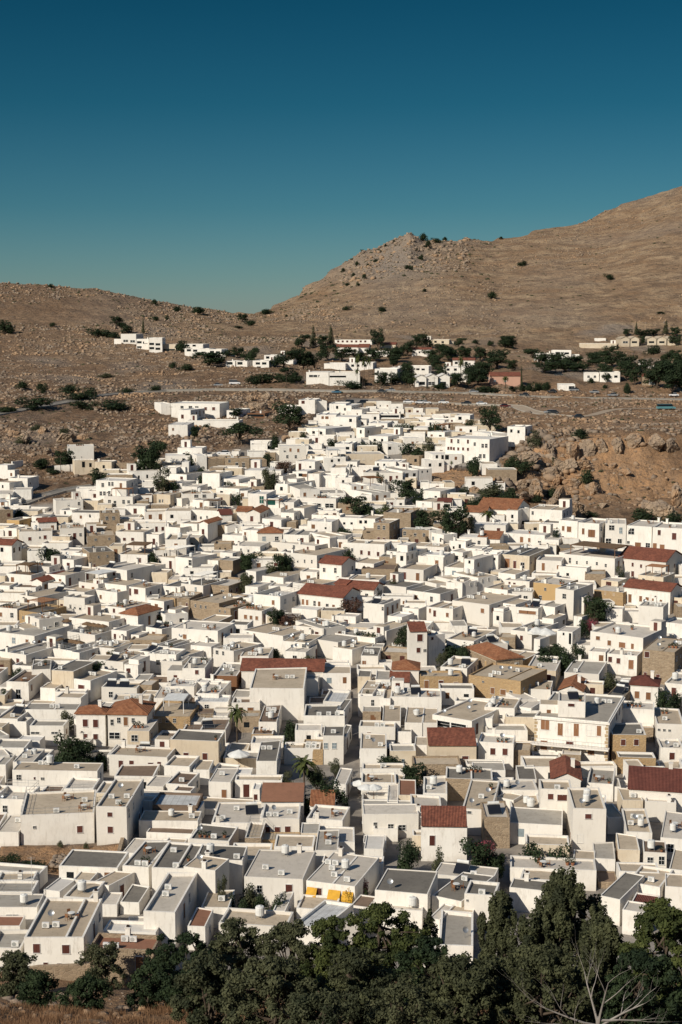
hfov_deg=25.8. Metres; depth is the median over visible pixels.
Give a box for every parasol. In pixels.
[227,749,249,757]
[350,780,360,794]
[357,784,369,790]
[370,784,381,798]
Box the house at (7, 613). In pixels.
[0,597,33,620]
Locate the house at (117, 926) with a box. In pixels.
[103,920,158,934]
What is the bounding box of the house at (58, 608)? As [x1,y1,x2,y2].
[19,597,66,622]
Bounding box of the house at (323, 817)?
[306,804,349,826]
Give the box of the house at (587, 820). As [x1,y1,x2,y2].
[566,787,605,851]
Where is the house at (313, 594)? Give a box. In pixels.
[297,583,361,610]
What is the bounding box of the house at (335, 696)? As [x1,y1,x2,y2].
[323,689,350,703]
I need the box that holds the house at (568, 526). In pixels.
[559,517,586,537]
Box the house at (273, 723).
[259,705,281,735]
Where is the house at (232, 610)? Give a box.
[214,602,250,619]
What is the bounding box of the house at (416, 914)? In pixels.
[373,898,422,930]
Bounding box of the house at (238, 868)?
[198,844,247,893]
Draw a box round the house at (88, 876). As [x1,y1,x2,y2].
[73,871,97,883]
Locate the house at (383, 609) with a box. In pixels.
[363,597,399,623]
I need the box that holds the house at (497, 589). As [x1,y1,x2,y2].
[484,582,524,594]
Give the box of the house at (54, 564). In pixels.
[19,554,64,572]
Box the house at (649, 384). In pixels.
[641,374,654,385]
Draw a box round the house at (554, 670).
[528,655,561,688]
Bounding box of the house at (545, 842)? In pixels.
[525,834,568,856]
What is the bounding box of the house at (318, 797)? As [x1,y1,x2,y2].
[309,789,335,811]
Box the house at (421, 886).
[375,868,437,924]
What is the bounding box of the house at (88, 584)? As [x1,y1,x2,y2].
[79,569,121,588]
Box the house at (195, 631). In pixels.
[172,620,234,645]
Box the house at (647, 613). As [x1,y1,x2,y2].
[638,596,667,624]
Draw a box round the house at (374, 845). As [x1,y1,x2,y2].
[364,835,385,855]
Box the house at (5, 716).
[0,704,27,720]
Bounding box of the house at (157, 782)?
[146,775,171,789]
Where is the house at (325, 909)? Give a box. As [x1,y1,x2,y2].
[296,900,352,947]
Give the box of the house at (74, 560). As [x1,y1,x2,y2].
[61,554,87,569]
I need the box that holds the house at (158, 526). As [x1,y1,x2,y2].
[138,521,166,537]
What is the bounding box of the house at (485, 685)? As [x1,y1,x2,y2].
[469,662,537,697]
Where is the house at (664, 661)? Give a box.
[642,638,681,684]
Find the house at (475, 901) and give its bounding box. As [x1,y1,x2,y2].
[464,880,499,932]
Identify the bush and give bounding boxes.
[0,319,15,334]
[0,406,10,412]
[0,852,22,862]
[0,949,37,996]
[10,406,17,411]
[10,667,20,677]
[11,396,54,409]
[13,435,30,443]
[13,508,24,517]
[13,968,58,1009]
[14,381,28,388]
[16,860,46,865]
[29,424,46,430]
[36,382,48,393]
[36,548,58,560]
[38,458,48,468]
[45,468,59,473]
[52,971,115,1010]
[54,455,75,463]
[56,384,82,393]
[59,392,100,399]
[59,427,69,433]
[66,400,101,410]
[73,941,127,990]
[80,387,97,396]
[84,328,111,336]
[90,468,107,483]
[94,751,107,770]
[96,373,114,377]
[98,399,131,410]
[108,332,118,337]
[118,387,136,392]
[120,325,133,332]
[124,961,173,1010]
[147,385,161,390]
[149,553,156,562]
[165,480,178,490]
[168,362,177,367]
[174,340,189,351]
[178,364,192,370]
[186,457,194,465]
[191,307,205,313]
[198,466,205,471]
[229,891,235,907]
[231,492,242,505]
[236,883,259,908]
[238,898,248,908]
[240,350,257,359]
[244,374,261,383]
[246,321,254,325]
[247,551,262,557]
[253,372,283,382]
[253,893,268,909]
[259,309,268,314]
[261,452,273,464]
[265,561,276,573]
[268,433,280,448]
[271,647,279,657]
[271,891,287,909]
[275,374,288,381]
[277,557,292,570]
[280,987,358,1023]
[282,719,297,741]
[284,375,303,382]
[284,555,292,562]
[304,798,309,815]
[306,765,329,781]
[327,438,335,446]
[334,380,361,388]
[337,529,351,532]
[340,887,356,903]
[342,550,356,558]
[354,631,385,642]
[362,978,454,1023]
[363,878,369,895]
[370,440,383,451]
[374,504,389,514]
[377,754,398,762]
[379,756,404,765]
[388,376,403,383]
[394,423,408,427]
[396,839,418,859]
[397,846,421,869]
[398,442,424,454]
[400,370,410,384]
[406,423,415,429]
[419,233,427,241]
[424,239,431,248]
[428,422,446,430]
[430,238,440,242]
[431,382,445,388]
[431,845,443,870]
[443,644,458,660]
[447,645,460,660]
[458,486,469,494]
[458,642,468,655]
[464,420,475,425]
[464,498,479,507]
[466,456,480,470]
[468,459,478,475]
[472,385,500,392]
[474,494,497,503]
[475,840,496,856]
[477,482,503,498]
[487,291,497,298]
[497,336,517,347]
[498,492,518,498]
[505,455,518,466]
[505,488,515,496]
[515,459,530,474]
[517,261,527,265]
[518,841,545,862]
[520,383,525,391]
[530,494,543,502]
[531,382,541,390]
[534,382,539,390]
[536,652,552,661]
[537,646,548,655]
[541,381,549,390]
[543,644,560,655]
[545,486,555,498]
[547,842,571,859]
[549,643,567,655]
[552,527,558,537]
[556,648,574,675]
[570,428,588,438]
[570,644,585,659]
[577,619,588,638]
[578,469,594,483]
[582,510,598,517]
[585,617,597,631]
[586,596,614,621]
[601,346,619,352]
[601,671,617,691]
[602,274,613,279]
[623,383,630,393]
[630,507,660,520]
[642,345,660,355]
[655,689,676,708]
[660,511,681,522]
[671,691,681,708]
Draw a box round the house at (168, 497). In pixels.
[157,489,192,507]
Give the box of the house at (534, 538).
[508,523,552,546]
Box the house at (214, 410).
[171,401,228,418]
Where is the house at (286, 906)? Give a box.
[273,891,293,911]
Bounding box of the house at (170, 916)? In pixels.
[143,872,197,947]
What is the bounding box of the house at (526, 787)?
[498,779,537,795]
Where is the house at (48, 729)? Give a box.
[30,719,68,745]
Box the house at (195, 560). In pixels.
[175,552,216,574]
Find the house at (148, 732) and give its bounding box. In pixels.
[127,719,157,744]
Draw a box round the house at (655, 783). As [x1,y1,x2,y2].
[628,762,681,812]
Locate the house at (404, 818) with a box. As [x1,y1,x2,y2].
[362,804,418,837]
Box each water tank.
[6,625,11,632]
[20,893,27,905]
[31,748,36,753]
[46,754,53,762]
[77,879,85,890]
[168,808,173,815]
[202,685,206,692]
[206,843,213,853]
[255,905,263,919]
[268,711,273,717]
[281,844,288,854]
[300,633,304,641]
[341,858,348,871]
[394,686,400,694]
[409,896,416,906]
[414,709,418,715]
[430,775,436,784]
[448,658,452,665]
[448,669,452,675]
[456,765,462,774]
[490,697,495,703]
[503,779,509,788]
[523,795,528,803]
[527,797,534,806]
[583,788,590,795]
[583,793,589,803]
[594,697,599,703]
[615,626,620,633]
[638,818,643,825]
[647,839,654,849]
[670,823,675,832]
[672,672,677,681]
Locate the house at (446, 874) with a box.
[436,862,498,889]
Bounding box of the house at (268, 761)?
[256,740,280,774]
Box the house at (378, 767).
[362,763,404,775]
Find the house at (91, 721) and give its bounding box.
[74,700,110,746]
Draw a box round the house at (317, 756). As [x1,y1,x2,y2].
[303,739,322,764]
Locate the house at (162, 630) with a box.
[146,620,187,639]
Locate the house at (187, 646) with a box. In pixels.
[138,639,194,654]
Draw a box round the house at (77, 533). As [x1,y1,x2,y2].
[53,524,84,544]
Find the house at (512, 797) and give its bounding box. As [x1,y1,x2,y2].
[497,793,522,813]
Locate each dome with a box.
[527,627,540,634]
[539,628,556,635]
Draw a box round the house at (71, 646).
[46,635,108,651]
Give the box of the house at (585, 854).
[573,849,594,858]
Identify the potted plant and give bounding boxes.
[565,856,569,865]
[570,856,576,865]
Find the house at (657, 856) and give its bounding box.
[642,840,666,867]
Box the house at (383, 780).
[361,772,395,799]
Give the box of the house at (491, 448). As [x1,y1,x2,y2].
[445,432,507,462]
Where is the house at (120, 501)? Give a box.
[104,487,139,506]
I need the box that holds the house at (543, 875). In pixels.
[520,869,556,880]
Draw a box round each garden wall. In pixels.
[29,963,88,980]
[54,462,94,472]
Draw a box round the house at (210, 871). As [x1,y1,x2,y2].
[184,855,228,907]
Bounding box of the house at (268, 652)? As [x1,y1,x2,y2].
[240,647,273,664]
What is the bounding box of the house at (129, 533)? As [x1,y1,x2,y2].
[116,521,153,548]
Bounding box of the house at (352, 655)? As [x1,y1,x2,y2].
[333,641,373,665]
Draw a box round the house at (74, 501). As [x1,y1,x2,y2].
[53,491,82,513]
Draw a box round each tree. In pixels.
[32,458,46,469]
[53,729,82,760]
[54,450,74,464]
[54,739,93,761]
[60,709,74,731]
[74,743,96,762]
[92,661,105,670]
[109,316,122,325]
[130,445,161,469]
[135,439,169,469]
[142,933,184,977]
[151,467,170,491]
[158,930,217,1019]
[168,949,240,1023]
[189,351,228,365]
[190,426,199,438]
[207,917,277,1007]
[217,422,263,444]
[217,874,226,898]
[220,954,318,1023]
[228,704,247,742]
[229,346,243,357]
[229,408,242,415]
[236,313,247,321]
[239,554,254,571]
[239,572,253,592]
[244,347,259,361]
[248,919,324,1003]
[261,469,278,489]
[262,467,275,489]
[266,608,284,624]
[270,350,299,366]
[271,399,305,430]
[272,553,293,571]
[275,460,292,472]
[278,461,290,473]
[278,614,298,625]
[279,367,301,377]
[279,770,293,782]
[288,347,305,359]
[291,755,317,782]
[293,350,311,369]
[294,334,310,347]
[299,915,364,1003]
[305,768,327,789]
[307,352,323,367]
[307,946,417,1023]
[309,325,317,346]
[313,335,327,344]
[318,344,334,360]
[319,778,348,806]
[326,325,334,346]
[327,758,339,778]
[333,345,351,360]
[337,598,363,612]
[338,495,376,515]
[343,901,430,1003]
[347,349,366,359]
[360,376,368,384]
[361,358,367,368]
[364,347,386,360]
[370,328,385,349]
[374,371,389,385]
[376,472,384,483]
[381,347,401,362]
[386,346,407,356]
[387,935,463,1023]
[388,372,400,383]
[389,356,398,366]
[389,479,414,498]
[393,624,406,646]
[400,361,412,374]
[400,762,427,788]
[401,341,415,355]
[405,372,416,385]
[410,488,423,503]
[411,334,421,346]
[412,509,442,527]
[416,334,433,346]
[418,951,518,1023]
[420,349,439,360]
[422,435,434,452]
[422,908,440,979]
[427,354,444,368]
[433,344,444,353]
[433,364,447,373]
[435,651,447,670]
[438,347,458,360]
[439,502,469,533]
[441,345,456,352]
[450,372,463,386]
[454,338,466,346]
[456,347,471,357]
[458,355,464,367]
[459,836,499,866]
[461,363,482,373]
[462,369,474,386]
[462,515,474,534]
[467,367,487,385]
[469,360,486,381]
[473,346,487,359]
[476,889,522,1015]
[478,403,502,430]
[479,510,496,521]
[481,362,493,376]
[482,941,598,1023]
[485,347,510,368]
[488,850,505,878]
[494,925,674,1023]
[495,865,631,1023]
[499,335,515,347]
[505,359,518,370]
[521,493,533,501]
[523,348,553,364]
[526,429,542,447]
[530,361,559,372]
[548,352,577,366]
[554,359,578,371]
[568,355,583,364]
[570,359,601,370]
[575,918,624,1023]
[583,592,608,621]
[588,352,602,366]
[595,948,681,1023]
[596,363,613,371]
[599,350,622,366]
[599,369,611,381]
[615,354,638,369]
[615,566,625,577]
[616,897,681,1023]
[618,361,633,379]
[620,360,646,376]
[623,329,632,335]
[627,368,641,384]
[635,329,654,334]
[638,358,652,369]
[639,335,645,345]
[642,359,669,388]
[654,359,681,391]
[660,351,673,361]
[662,320,669,333]
[663,359,681,392]
[668,334,681,344]
[669,350,681,358]
[669,353,681,364]
[670,327,681,334]
[673,357,681,371]
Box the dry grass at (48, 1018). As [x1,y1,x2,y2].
[0,999,678,1023]
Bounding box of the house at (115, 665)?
[104,650,142,669]
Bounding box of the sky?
[0,0,681,313]
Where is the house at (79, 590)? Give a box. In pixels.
[62,577,108,594]
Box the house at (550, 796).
[538,779,570,828]
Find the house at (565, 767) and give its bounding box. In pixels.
[549,755,582,787]
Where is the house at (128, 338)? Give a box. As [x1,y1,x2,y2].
[121,334,142,343]
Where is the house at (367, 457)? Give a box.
[338,448,383,464]
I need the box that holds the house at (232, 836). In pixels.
[189,823,238,844]
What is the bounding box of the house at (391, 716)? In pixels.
[382,705,400,740]
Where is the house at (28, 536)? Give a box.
[19,524,52,544]
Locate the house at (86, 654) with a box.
[47,635,115,659]
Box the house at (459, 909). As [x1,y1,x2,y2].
[450,904,473,923]
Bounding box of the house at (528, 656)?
[485,649,539,665]
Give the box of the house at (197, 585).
[181,570,226,596]
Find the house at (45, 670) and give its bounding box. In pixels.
[32,659,51,685]
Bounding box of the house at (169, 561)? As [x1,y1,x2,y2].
[155,545,199,571]
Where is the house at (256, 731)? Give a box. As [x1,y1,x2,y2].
[252,727,274,735]
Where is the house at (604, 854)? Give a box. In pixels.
[593,842,614,870]
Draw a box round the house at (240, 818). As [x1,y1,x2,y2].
[211,802,262,838]
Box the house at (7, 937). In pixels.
[0,929,27,966]
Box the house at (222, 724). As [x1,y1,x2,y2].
[183,713,231,742]
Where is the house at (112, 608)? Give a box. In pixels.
[105,600,150,613]
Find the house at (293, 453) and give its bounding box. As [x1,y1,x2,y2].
[269,442,305,462]
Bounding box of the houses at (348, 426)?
[0,336,681,967]
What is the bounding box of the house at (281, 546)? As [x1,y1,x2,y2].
[271,540,327,550]
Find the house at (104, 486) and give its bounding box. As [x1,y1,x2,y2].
[96,477,137,502]
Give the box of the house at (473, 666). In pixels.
[440,656,478,682]
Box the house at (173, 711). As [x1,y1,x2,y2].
[153,693,204,733]
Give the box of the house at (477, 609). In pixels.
[452,591,520,626]
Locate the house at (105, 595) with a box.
[95,587,128,603]
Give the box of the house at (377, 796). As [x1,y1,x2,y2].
[362,793,391,802]
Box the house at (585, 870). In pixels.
[509,855,595,890]
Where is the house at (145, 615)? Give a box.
[118,604,162,630]
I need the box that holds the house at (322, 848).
[315,829,338,870]
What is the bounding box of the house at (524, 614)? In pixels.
[505,601,547,624]
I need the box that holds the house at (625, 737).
[610,723,645,763]
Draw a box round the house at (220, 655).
[212,641,262,666]
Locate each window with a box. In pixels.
[2,805,7,812]
[16,689,20,698]
[32,943,40,953]
[61,944,70,953]
[77,825,82,832]
[78,684,84,688]
[82,719,87,726]
[92,719,98,727]
[93,734,97,739]
[107,812,112,816]
[107,826,112,832]
[109,732,119,738]
[118,760,122,767]
[123,717,127,725]
[131,735,137,741]
[256,885,262,892]
[259,496,263,503]
[285,826,290,831]
[285,884,292,891]
[315,887,321,894]
[325,503,333,507]
[398,825,405,830]
[416,634,422,641]
[429,835,434,845]
[433,719,467,726]
[490,687,494,694]
[490,748,495,754]
[500,689,505,695]
[502,748,507,755]
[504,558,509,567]
[518,610,536,614]
[540,719,549,730]
[540,740,547,750]
[547,793,553,799]
[557,723,562,735]
[557,794,566,800]
[573,723,578,736]
[585,814,591,818]
[587,750,594,755]
[588,529,595,537]
[597,725,600,736]
[618,642,625,647]
[620,739,625,745]
[628,528,634,534]
[628,594,631,602]
[628,659,633,669]
[633,739,638,745]
[634,691,639,698]
[644,651,649,657]
[645,692,650,699]
[647,857,652,862]
[658,856,664,864]
[667,843,673,852]
[672,533,676,539]
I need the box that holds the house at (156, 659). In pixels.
[147,647,185,672]
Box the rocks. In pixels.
[0,190,681,1023]
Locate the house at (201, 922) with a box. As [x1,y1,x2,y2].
[188,907,212,949]
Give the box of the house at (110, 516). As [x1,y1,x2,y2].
[99,508,119,523]
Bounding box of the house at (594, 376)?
[583,372,598,381]
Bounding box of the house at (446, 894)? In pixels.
[432,872,494,912]
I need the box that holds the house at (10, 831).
[0,815,20,846]
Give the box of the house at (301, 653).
[285,644,316,658]
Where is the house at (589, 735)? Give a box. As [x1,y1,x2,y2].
[531,691,624,760]
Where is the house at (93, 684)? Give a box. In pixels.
[74,668,116,701]
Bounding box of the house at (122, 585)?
[104,579,146,590]
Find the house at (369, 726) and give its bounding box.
[359,720,395,745]
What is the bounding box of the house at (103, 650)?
[92,634,132,654]
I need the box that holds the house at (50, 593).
[19,587,75,606]
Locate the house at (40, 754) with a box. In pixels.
[13,749,44,767]
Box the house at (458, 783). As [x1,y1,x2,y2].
[445,766,492,800]
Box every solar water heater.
[12,704,24,713]
[54,584,64,591]
[73,565,81,571]
[106,561,115,567]
[106,678,116,686]
[109,652,120,660]
[119,679,129,686]
[139,741,150,745]
[147,642,158,650]
[153,620,162,628]
[202,718,213,728]
[245,801,258,814]
[372,596,381,603]
[373,466,378,470]
[410,685,420,694]
[453,859,469,873]
[461,656,470,664]
[468,627,477,634]
[486,634,496,642]
[487,801,501,814]
[530,599,539,606]
[567,689,579,699]
[613,683,625,693]
[619,679,628,686]
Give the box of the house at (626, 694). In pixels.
[607,683,630,700]
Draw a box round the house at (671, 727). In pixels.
[654,707,681,746]
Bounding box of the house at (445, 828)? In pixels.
[420,805,467,861]
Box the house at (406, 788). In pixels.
[398,779,415,799]
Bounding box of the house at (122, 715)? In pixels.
[106,694,156,746]
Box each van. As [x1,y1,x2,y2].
[229,380,239,384]
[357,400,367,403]
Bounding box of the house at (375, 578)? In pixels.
[350,574,385,581]
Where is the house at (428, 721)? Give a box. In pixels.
[422,708,437,735]
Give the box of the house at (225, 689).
[196,680,230,697]
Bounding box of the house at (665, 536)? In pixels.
[652,518,681,552]
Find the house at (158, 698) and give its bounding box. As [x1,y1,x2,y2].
[154,681,183,709]
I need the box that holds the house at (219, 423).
[187,414,242,428]
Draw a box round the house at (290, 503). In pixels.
[280,497,298,510]
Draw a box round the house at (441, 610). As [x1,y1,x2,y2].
[426,600,462,621]
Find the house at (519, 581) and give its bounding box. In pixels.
[504,576,536,587]
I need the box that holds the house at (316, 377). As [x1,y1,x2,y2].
[306,370,333,385]
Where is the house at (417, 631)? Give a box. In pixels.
[407,621,427,665]
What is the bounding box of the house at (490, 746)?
[478,726,515,769]
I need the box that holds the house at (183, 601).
[161,591,201,614]
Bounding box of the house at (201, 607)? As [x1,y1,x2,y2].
[190,592,247,618]
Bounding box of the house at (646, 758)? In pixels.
[616,751,655,773]
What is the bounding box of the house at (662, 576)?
[638,564,674,582]
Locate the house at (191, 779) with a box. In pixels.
[166,771,199,792]
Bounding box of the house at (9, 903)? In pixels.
[0,893,43,928]
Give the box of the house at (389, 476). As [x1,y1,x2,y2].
[363,462,409,487]
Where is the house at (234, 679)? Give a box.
[214,662,240,690]
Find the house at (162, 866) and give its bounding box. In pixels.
[152,841,201,895]
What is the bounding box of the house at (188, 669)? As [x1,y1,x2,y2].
[167,657,212,680]
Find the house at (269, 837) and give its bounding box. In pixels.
[263,832,299,849]
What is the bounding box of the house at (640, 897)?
[632,892,659,925]
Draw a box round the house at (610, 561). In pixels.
[563,541,627,577]
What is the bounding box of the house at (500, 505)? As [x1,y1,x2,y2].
[478,497,529,520]
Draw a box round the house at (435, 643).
[427,629,444,666]
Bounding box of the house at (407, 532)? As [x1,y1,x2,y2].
[402,527,430,541]
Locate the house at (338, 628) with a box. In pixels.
[295,617,345,635]
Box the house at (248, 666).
[240,658,326,688]
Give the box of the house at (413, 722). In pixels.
[405,707,424,741]
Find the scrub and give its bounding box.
[0,201,681,505]
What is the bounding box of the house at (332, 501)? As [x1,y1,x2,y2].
[296,488,340,507]
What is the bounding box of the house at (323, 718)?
[304,704,345,732]
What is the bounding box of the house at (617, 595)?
[593,585,626,605]
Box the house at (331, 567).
[318,555,356,579]
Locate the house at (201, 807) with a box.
[197,801,204,818]
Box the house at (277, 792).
[260,782,304,821]
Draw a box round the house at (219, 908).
[201,890,234,927]
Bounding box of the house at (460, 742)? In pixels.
[426,727,476,766]
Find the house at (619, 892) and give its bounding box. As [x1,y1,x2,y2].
[601,871,644,925]
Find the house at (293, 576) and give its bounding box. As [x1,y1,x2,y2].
[262,566,307,583]
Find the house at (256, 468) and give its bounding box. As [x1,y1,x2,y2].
[245,459,287,480]
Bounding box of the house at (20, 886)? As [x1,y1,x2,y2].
[0,873,38,893]
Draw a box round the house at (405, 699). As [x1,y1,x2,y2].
[391,678,441,716]
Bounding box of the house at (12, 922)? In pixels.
[0,915,25,929]
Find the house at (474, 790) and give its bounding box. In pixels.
[463,779,499,835]
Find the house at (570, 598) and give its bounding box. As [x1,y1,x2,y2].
[555,582,592,619]
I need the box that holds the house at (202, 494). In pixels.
[179,490,213,505]
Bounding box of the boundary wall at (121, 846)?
[117,837,123,850]
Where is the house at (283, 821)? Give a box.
[261,803,300,831]
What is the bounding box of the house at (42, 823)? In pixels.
[20,784,95,844]
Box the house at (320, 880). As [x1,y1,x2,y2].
[306,846,378,902]
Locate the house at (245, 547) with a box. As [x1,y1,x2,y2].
[233,541,276,555]
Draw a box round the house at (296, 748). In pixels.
[284,742,320,764]
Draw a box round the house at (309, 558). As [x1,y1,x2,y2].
[287,547,347,567]
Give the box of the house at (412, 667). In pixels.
[391,659,420,687]
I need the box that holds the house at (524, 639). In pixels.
[511,619,558,649]
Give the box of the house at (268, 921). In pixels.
[219,907,293,947]
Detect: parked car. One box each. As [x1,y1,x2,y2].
[217,450,230,453]
[500,403,510,406]
[548,410,558,413]
[572,414,583,417]
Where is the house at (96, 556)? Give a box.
[82,546,114,566]
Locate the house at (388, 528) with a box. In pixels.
[374,518,399,539]
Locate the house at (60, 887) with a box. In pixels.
[44,877,74,899]
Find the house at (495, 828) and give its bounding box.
[480,801,509,847]
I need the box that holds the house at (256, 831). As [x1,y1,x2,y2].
[245,815,265,842]
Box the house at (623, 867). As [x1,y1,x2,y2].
[616,862,658,878]
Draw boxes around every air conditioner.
[11,940,18,947]
[42,922,49,928]
[52,921,59,927]
[82,797,87,801]
[121,935,128,942]
[124,793,129,798]
[129,936,136,942]
[134,860,140,865]
[142,860,148,865]
[162,890,168,896]
[165,884,171,889]
[170,847,176,852]
[173,862,178,867]
[189,813,194,818]
[211,833,216,838]
[218,895,224,900]
[233,853,239,858]
[262,864,268,869]
[278,869,284,875]
[287,809,292,813]
[325,839,330,844]
[325,859,331,864]
[329,864,335,870]
[331,871,337,877]
[332,859,338,865]
[344,876,350,882]
[461,875,467,881]
[478,889,485,893]
[554,784,559,788]
[628,820,633,825]
[648,876,654,882]
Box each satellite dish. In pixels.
[48,910,53,920]
[197,854,201,863]
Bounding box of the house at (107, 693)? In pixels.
[101,681,141,701]
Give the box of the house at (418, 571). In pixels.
[398,562,437,580]
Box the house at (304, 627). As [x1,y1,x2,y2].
[296,615,346,635]
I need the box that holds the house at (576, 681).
[558,674,588,692]
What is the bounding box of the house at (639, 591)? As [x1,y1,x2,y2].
[623,578,681,614]
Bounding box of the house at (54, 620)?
[18,612,62,629]
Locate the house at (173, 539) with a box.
[165,534,189,554]
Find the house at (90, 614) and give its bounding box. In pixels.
[69,603,124,631]
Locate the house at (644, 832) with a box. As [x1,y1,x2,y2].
[621,808,651,853]
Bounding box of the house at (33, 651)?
[0,634,63,671]
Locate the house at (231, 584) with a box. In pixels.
[204,577,247,593]
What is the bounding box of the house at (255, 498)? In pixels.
[248,490,275,507]
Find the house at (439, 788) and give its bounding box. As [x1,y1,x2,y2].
[423,775,446,805]
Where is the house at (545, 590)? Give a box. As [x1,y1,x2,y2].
[533,576,577,600]
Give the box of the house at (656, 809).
[644,794,675,821]
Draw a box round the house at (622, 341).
[615,336,629,346]
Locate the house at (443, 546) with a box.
[416,539,448,551]
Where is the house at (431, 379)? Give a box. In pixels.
[424,373,437,386]
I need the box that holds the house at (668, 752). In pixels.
[656,738,681,759]
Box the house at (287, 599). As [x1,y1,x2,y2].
[253,582,301,612]
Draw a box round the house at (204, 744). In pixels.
[170,729,224,766]
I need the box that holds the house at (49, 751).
[15,748,53,760]
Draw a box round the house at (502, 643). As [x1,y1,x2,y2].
[479,634,507,649]
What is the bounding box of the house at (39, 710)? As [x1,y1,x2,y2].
[24,703,80,724]
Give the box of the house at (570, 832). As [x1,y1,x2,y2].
[569,821,581,840]
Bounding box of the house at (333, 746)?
[323,726,344,764]
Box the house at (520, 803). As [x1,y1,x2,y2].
[509,794,538,815]
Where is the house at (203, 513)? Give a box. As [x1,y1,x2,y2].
[192,499,236,521]
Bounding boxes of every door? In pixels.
[93,921,94,939]
[119,883,123,895]
[135,956,143,970]
[183,901,184,919]
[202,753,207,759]
[221,789,226,797]
[274,826,279,831]
[416,573,419,580]
[424,680,428,687]
[475,722,477,734]
[669,752,674,759]
[671,687,675,696]
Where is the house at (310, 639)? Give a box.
[282,628,322,657]
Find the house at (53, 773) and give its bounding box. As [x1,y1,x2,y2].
[12,762,103,786]
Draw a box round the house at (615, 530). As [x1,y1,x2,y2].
[605,518,626,543]
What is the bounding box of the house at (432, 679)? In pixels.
[419,670,461,688]
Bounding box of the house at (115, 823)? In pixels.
[96,779,143,846]
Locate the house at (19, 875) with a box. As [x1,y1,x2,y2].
[0,870,37,879]
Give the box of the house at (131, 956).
[89,925,161,984]
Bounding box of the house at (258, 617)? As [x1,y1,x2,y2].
[238,605,286,626]
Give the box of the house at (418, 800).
[410,794,440,829]
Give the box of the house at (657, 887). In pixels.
[635,865,673,897]
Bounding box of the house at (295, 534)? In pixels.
[283,528,317,541]
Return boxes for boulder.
[7,430,19,436]
[16,433,29,443]
[37,426,47,433]
[43,447,51,454]
[56,433,76,442]
[77,433,90,439]
[246,395,253,400]
[248,402,257,408]
[257,402,267,408]
[261,393,271,399]
[281,435,289,441]
[432,478,440,481]
[469,486,479,492]
[513,479,527,489]
[515,450,538,465]
[529,480,543,498]
[534,442,553,454]
[543,467,554,474]
[548,497,558,504]
[552,474,562,485]
[552,485,565,498]
[553,459,566,471]
[562,478,580,490]
[565,442,580,459]
[565,458,577,469]
[572,500,588,517]
[576,460,593,469]
[579,439,595,456]
[585,482,602,495]
[595,438,607,452]
[598,503,607,508]
[608,463,616,468]
[611,437,622,454]
[619,469,631,475]
[626,433,641,447]
[641,499,651,508]
[645,499,675,518]
[648,433,664,450]
[664,438,678,452]
[671,485,681,506]
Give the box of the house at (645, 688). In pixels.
[629,670,661,706]
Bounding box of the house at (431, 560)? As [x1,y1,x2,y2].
[418,551,454,571]
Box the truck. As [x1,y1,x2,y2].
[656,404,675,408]
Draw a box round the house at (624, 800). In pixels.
[617,788,642,812]
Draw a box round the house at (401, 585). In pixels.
[381,572,424,593]
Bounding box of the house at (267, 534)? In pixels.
[257,527,283,546]
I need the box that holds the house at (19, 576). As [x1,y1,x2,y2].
[6,562,45,584]
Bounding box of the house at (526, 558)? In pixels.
[501,543,549,574]
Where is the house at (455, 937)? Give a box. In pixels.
[439,909,473,962]
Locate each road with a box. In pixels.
[0,388,681,415]
[22,484,93,504]
[391,402,571,416]
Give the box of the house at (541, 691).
[529,681,552,699]
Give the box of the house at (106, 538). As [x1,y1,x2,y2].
[86,523,114,546]
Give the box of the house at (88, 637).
[67,621,116,642]
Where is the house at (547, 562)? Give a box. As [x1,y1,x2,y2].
[536,554,563,570]
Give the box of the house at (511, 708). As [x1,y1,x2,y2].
[484,696,520,723]
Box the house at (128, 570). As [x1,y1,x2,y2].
[97,558,154,581]
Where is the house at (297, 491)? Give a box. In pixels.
[290,483,323,497]
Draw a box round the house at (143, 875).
[122,840,170,887]
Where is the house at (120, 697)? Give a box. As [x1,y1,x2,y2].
[112,693,151,701]
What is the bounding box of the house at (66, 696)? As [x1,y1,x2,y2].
[55,686,87,705]
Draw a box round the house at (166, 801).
[152,792,202,810]
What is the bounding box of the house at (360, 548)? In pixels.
[341,539,391,559]
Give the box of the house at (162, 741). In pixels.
[107,736,171,770]
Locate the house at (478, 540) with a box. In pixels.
[459,529,487,544]
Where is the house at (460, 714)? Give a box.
[432,698,497,740]
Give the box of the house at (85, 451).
[67,444,93,458]
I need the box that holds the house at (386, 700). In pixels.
[358,677,393,717]
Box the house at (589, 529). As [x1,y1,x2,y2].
[578,518,611,542]
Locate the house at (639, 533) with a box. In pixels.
[626,517,663,547]
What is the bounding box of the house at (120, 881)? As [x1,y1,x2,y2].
[96,871,134,895]
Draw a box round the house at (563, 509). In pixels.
[530,498,572,520]
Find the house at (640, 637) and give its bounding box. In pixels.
[590,619,666,649]
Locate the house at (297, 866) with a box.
[244,843,314,906]
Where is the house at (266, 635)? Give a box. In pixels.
[243,622,302,653]
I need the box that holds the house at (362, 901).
[352,894,374,924]
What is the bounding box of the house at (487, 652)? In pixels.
[467,642,524,669]
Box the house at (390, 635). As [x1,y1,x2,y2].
[366,619,419,646]
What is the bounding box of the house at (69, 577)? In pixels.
[45,562,95,586]
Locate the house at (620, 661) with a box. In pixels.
[607,648,642,675]
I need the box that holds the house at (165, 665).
[161,656,189,675]
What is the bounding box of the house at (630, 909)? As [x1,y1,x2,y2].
[622,900,649,934]
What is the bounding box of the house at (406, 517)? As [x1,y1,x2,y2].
[381,507,418,528]
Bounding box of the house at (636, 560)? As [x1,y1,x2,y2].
[618,546,681,577]
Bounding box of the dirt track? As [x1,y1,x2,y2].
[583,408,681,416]
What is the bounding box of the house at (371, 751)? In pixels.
[359,733,386,766]
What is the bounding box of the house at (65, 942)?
[24,889,102,965]

